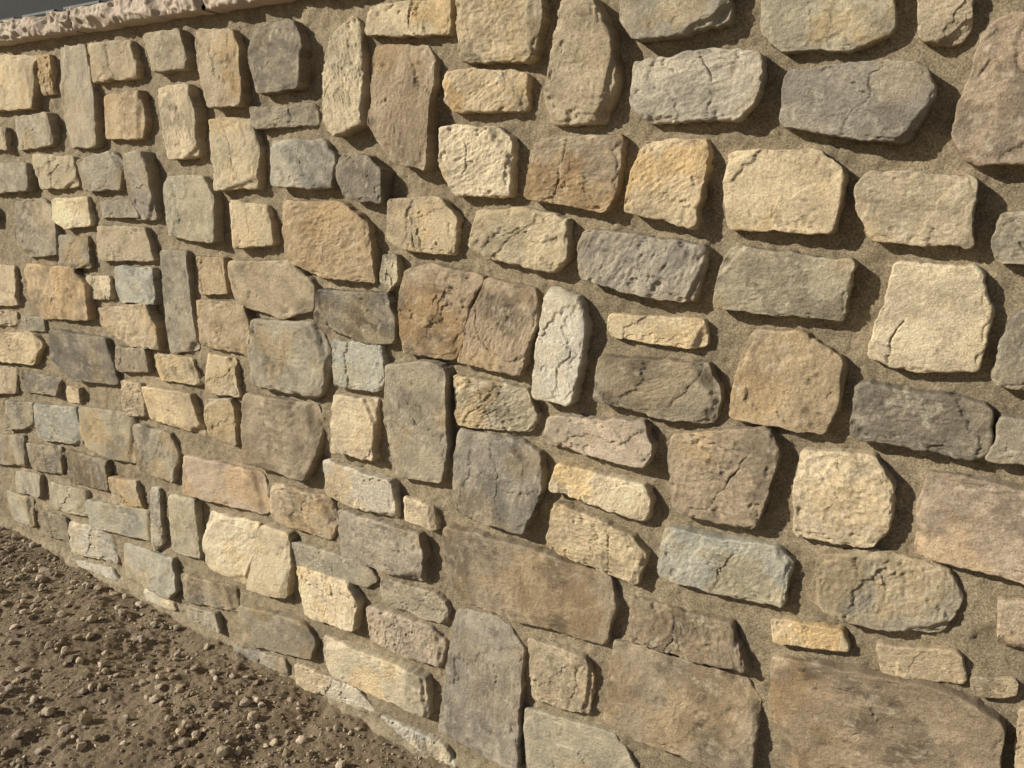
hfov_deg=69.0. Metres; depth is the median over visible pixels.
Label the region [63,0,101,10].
window frame
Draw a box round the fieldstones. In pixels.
[0,0,1023,767]
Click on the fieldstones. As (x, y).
(680, 682)
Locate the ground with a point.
(153, 740)
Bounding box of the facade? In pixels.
[0,0,109,19]
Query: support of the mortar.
attached to the wall core
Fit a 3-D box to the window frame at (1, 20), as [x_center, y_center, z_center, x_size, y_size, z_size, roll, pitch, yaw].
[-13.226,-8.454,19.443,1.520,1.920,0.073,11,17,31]
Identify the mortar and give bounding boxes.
[0,0,1023,767]
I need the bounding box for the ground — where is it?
[0,526,449,767]
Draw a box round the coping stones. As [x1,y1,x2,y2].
[0,0,295,45]
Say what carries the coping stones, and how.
on the wall core
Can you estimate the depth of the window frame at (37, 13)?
18.15 m
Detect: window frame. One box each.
[0,17,16,21]
[22,9,56,17]
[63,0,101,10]

